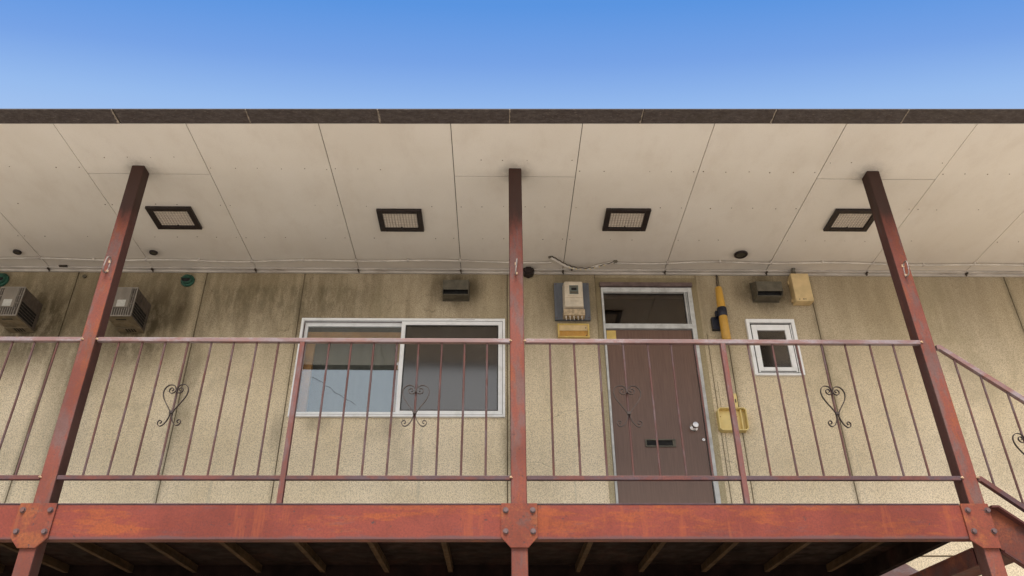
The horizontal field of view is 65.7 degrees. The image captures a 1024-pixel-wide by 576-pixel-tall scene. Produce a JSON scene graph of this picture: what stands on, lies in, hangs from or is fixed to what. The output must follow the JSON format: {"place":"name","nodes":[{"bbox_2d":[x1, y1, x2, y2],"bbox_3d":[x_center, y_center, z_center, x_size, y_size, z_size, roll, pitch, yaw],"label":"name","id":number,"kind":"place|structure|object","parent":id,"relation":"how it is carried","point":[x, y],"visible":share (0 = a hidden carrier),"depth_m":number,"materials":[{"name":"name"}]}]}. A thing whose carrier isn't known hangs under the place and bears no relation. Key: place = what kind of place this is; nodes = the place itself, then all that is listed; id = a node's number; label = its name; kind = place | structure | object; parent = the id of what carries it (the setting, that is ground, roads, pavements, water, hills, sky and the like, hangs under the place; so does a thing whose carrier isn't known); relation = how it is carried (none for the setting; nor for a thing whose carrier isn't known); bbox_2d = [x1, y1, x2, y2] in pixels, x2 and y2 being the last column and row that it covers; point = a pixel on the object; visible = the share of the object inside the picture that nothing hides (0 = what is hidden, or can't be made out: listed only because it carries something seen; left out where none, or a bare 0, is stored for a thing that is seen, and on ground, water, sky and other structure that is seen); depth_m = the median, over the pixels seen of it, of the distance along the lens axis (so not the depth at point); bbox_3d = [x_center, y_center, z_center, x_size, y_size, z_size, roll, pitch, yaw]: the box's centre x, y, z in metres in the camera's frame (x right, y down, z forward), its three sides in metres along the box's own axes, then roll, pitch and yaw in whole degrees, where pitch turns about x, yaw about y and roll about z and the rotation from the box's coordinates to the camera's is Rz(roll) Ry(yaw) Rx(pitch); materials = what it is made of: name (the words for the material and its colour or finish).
{"place":"outdoors","nodes":[
{"label":"outdoors","id":0,"kind":"place"},
{"bbox_2d":[0,0,1023,108],"label":"sky","id":1,"kind":"structure","parent":0,"point":[55,54],"materials":[{"name":"blue"}]},
{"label":"ground","id":2,"kind":"structure","parent":0,"visible":0},
{"bbox_2d":[10,165,148,575],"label":"steel post","id":3,"kind":"object","parent":2,"relation":"on","point":[30,533],"visible":1,"depth_m":4.91,"materials":[{"name":"red metal"}]},
{"bbox_2d":[0,505,19,541],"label":"edge beam","id":4,"kind":"structure","parent":3,"relation":"attached to","point":[8,514],"depth_m":4.50,"materials":[{"name":"red metal"}]},
{"bbox_2d":[0,337,82,480],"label":"railing","id":5,"kind":"object","parent":3,"relation":"attached to","point":[34,341],"visible":1,"depth_m":4.98,"materials":[{"name":"metal"}]},
{"bbox_2d":[44,505,504,541],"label":"edge beam","id":6,"kind":"structure","parent":3,"relation":"attached to","point":[276,523],"depth_m":4.52,"materials":[{"name":"red metal"}]},
{"bbox_2d":[0,109,1023,575],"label":"apartment building","id":7,"kind":"structure","parent":2,"relation":"on","point":[758,185],"depth_m":6.38,"materials":[{"name":"beige paint"}]},
{"bbox_2d":[0,273,8,286],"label":"green wall vent","id":8,"kind":"object","parent":7,"relation":"attached to","point":[4,278],"depth_m":6.95,"materials":[{"name":"plastic"}]},
{"bbox_2d":[13,249,21,254],"bbox_3d":[-4.241,-0.306,6.797,0.068,0.014,0.068,0,-31,-1],"label":"ceiling vent","id":9,"kind":"object","parent":7,"relation":"attached to","point":[17,252],"visible":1,"depth_m":6.79,"materials":[{"name":"metal"}]},
{"bbox_2d":[0,287,42,332],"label":"wall exhaust box","id":10,"kind":"object","parent":7,"relation":"attached to","point":[20,309],"visible":1,"depth_m":6.58,"materials":[{"name":"beige metal"}]},
{"bbox_2d":[109,287,150,332],"bbox_3d":[-3.221,0.188,6.672,0.206,0.280,0.307,0,-31,-1],"label":"wall exhaust box","id":11,"kind":"object","parent":7,"relation":"attached to","point":[130,310],"visible":0.91,"depth_m":6.59,"materials":[{"name":"beige metal"}]},
{"bbox_2d":[149,250,157,254],"bbox_3d":[-3.081,-0.302,6.814,0.068,0.014,0.068,0,-31,-1],"label":"ceiling vent","id":12,"kind":"object","parent":7,"relation":"attached to","point":[152,252],"visible":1,"depth_m":6.80,"materials":[{"name":"metal"}]},
{"bbox_2d":[145,206,201,229],"bbox_3d":[-2.714,-0.562,6.373,0.358,0.022,0.292,0,-31,-1],"label":"ceiling light","id":13,"kind":"object","parent":7,"relation":"attached to","point":[176,217],"visible":1,"depth_m":6.37,"materials":[{"name":"beige plastic"}]},
{"bbox_2d":[181,274,194,286],"bbox_3d":[-2.862,-0.078,6.978,0.120,0.120,0.068,0,-31,-1],"label":"green wall vent","id":14,"kind":"object","parent":7,"relation":"attached to","point":[187,280],"depth_m":6.96,"materials":[{"name":"plastic"}]},
{"bbox_2d":[0,256,551,263],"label":"soffit cable","id":15,"kind":"object","parent":7,"relation":"attached to","point":[199,260],"visible":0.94,"depth_m":6.91,"materials":[{"name":"white plastic"}]},
{"bbox_2d":[287,318,504,417],"bbox_3d":[-0.932,0.720,6.716,1.743,0.899,0.294,0,-31,-1],"label":"window","id":16,"kind":"structure","parent":7,"relation":"in","point":[315,355],"depth_m":6.74,"materials":[{"name":"glass"}]},
{"bbox_2d":[376,209,423,231],"bbox_3d":[-0.900,-0.547,6.415,0.358,0.022,0.292,0,-31,-1],"label":"ceiling light","id":17,"kind":"object","parent":7,"relation":"attached to","point":[400,220],"visible":1,"depth_m":6.41,"materials":[{"name":"beige plastic"}]},
{"bbox_2d":[442,280,469,300],"bbox_3d":[-0.489,-0.008,6.936,0.236,0.202,0.150,0,-31,-1],"label":"range hood vent","id":18,"kind":"object","parent":7,"relation":"attached to","point":[455,290],"visible":1,"depth_m":6.88,"materials":[{"name":"metal"}]},
{"bbox_2d":[0,503,958,575],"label":"walkway deck","id":19,"kind":"structure","parent":7,"relation":"attached to","point":[467,558],"depth_m":5.42,"materials":[{"name":"brown metal"}]},
{"bbox_2d":[57,337,510,502],"bbox_3d":[-1.335,0.787,4.858,2.652,1.074,0.042,0,-31,-1],"label":"railing","id":20,"kind":"object","parent":19,"relation":"on","point":[283,477],"visible":1,"depth_m":4.86,"materials":[{"name":"metal"}]},
{"bbox_2d":[525,339,961,502],"bbox_3d":[1.381,0.799,4.903,2.591,1.074,0.046,0,-31,-1],"label":"railing","id":21,"kind":"object","parent":19,"relation":"on","point":[742,478],"visible":1,"depth_m":4.92,"materials":[{"name":"metal"}]},
{"bbox_2d":[523,267,533,277],"bbox_3d":[0.146,-0.151,7.068,0.108,0.108,0.075,0,-31,-1],"label":"cable gland","id":22,"kind":"object","parent":7,"relation":"attached to","point":[528,272],"visible":0.92,"depth_m":7.04,"materials":[{"name":"black plastic"}]},
{"bbox_2d":[554,282,590,320],"bbox_3d":[0.526,0.105,6.894,0.308,0.395,0.143,0,-31,-1],"label":"electric meter","id":23,"kind":"object","parent":7,"relation":"attached to","point":[571,301],"visible":1,"depth_m":6.86,"materials":[{"name":"metal"}]},
{"bbox_2d":[557,324,589,338],"bbox_3d":[0.527,0.370,6.799,0.271,0.132,0.033,0,-31,-1],"label":"yellow wall box","id":24,"kind":"object","parent":7,"relation":"attached to","point":[573,331],"visible":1,"depth_m":6.79,"materials":[{"name":"plastic"}]},
{"bbox_2d":[559,331,587,335],"bbox_3d":[0.527,0.397,6.792,0.243,0.054,0.019,0,-31,-1],"label":"amber window","id":25,"kind":"structure","parent":24,"relation":"in","point":[562,333],"depth_m":6.79,"materials":[{"name":"plastic"}]},
{"bbox_2d":[548,256,617,269],"bbox_3d":[0.616,-0.211,6.965,0.614,0.066,0.124,3,-31,-6],"label":"slack cable","id":26,"kind":"object","parent":7,"relation":"hanging from","point":[560,262],"visible":1,"depth_m":6.96,"materials":[{"name":"white plastic"}]},
{"bbox_2d":[602,208,650,230],"bbox_3d":[0.926,-0.551,6.424,0.358,0.022,0.292,0,-31,-1],"label":"ceiling light","id":27,"kind":"object","parent":7,"relation":"attached to","point":[626,219],"visible":1,"depth_m":6.41,"materials":[{"name":"beige plastic"}]},
{"bbox_2d":[606,330,713,502],"bbox_3d":[1.180,1.170,6.328,0.737,1.899,0.112,0,-31,-1],"label":"door","id":28,"kind":"structure","parent":7,"relation":"in","point":[645,457],"depth_m":6.41,"materials":[{"name":"brown metal"}]},
{"bbox_2d":[710,275,730,338],"bbox_3d":[1.787,0.156,6.890,0.124,0.704,0.140,0,-31,-1],"label":"pipe","id":29,"kind":"object","parent":7,"relation":"attached to","point":[719,321],"visible":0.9,"depth_m":6.81,"materials":[{"name":"yellow plastic"}]},
{"bbox_2d":[716,407,748,432],"bbox_3d":[1.777,1.064,6.395,0.234,0.194,0.061,0,-31,-1],"label":"open yellow box","id":30,"kind":"object","parent":7,"relation":"attached to","point":[723,419],"visible":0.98,"depth_m":6.41,"materials":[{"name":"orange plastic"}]},
{"bbox_2d":[733,393,737,406],"bbox_3d":[1.827,0.923,6.503,0.037,0.120,0.022,0,-31,-1],"label":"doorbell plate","id":31,"kind":"object","parent":7,"relation":"attached to","point":[735,399],"visible":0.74,"depth_m":6.50,"materials":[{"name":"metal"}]},
{"bbox_2d":[734,250,747,258],"bbox_3d":[1.988,-0.288,6.884,0.116,0.014,0.116,0,-31,-1],"label":"ceiling vent","id":32,"kind":"object","parent":7,"relation":"attached to","point":[740,254],"visible":1,"depth_m":6.88,"materials":[{"name":"metal"}]},
{"bbox_2d":[749,281,782,302],"bbox_3d":[2.242,0.006,6.983,0.236,0.202,0.150,0,-31,-1],"label":"range hood vent","id":33,"kind":"object","parent":7,"relation":"attached to","point":[766,291],"visible":1,"depth_m":6.93,"materials":[{"name":"metal"}]},
{"bbox_2d":[745,319,805,376],"bbox_3d":[2.236,0.524,6.791,0.423,0.531,0.110,0,-31,-1],"label":"window","id":34,"kind":"structure","parent":7,"relation":"in","point":[763,364],"depth_m":6.79,"materials":[{"name":"white metal"}]},
{"bbox_2d":[787,268,813,305],"bbox_3d":[2.545,-0.016,7.031,0.167,0.354,0.100,0,-31,-1],"label":"beige junction box","id":35,"kind":"object","parent":7,"relation":"attached to","point":[799,285],"visible":1,"depth_m":6.97,"materials":[{"name":"plastic"}]},
{"bbox_2d":[614,260,1023,266],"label":"soffit cable","id":36,"kind":"object","parent":7,"relation":"attached to","point":[823,262],"visible":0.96,"depth_m":6.98,"materials":[{"name":"white plastic"}]},
{"bbox_2d":[823,209,873,231],"bbox_3d":[2.758,-0.549,6.443,0.358,0.022,0.292,0,-31,-1],"label":"ceiling light","id":37,"kind":"object","parent":7,"relation":"attached to","point":[851,220],"visible":0.92,"depth_m":6.45,"materials":[{"name":"beige plastic"}]},
{"bbox_2d":[501,168,537,575],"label":"steel post","id":38,"kind":"object","parent":2,"relation":"on","point":[519,528],"visible":1,"depth_m":4.88,"materials":[{"name":"brown metal"}]},
{"bbox_2d":[534,505,971,541],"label":"edge beam","id":39,"kind":"structure","parent":38,"relation":"attached to","point":[751,523],"depth_m":4.56,"materials":[{"name":"red metal"}]},
{"bbox_2d":[862,171,1007,575],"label":"steel post","id":40,"kind":"object","parent":2,"relation":"on","point":[979,523],"visible":1,"depth_m":5.03,"materials":[{"name":"brown metal"}]},
{"bbox_2d":[881,548,980,575],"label":"landing beam","id":41,"kind":"structure","parent":40,"relation":"attached to","point":[964,563],"depth_m":4.83,"materials":[{"name":"brown metal"}]},
{"bbox_2d":[975,505,1023,575],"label":"staircase","id":42,"kind":"structure","parent":2,"relation":"on","point":[1009,526],"depth_m":4.56,"materials":[{"name":"metal"}]},
{"bbox_2d":[935,345,1023,511],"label":"stair railing","id":43,"kind":"object","parent":42,"relation":"on","point":[992,486],"visible":1,"depth_m":4.96,"materials":[{"name":"metal"}]}
]}

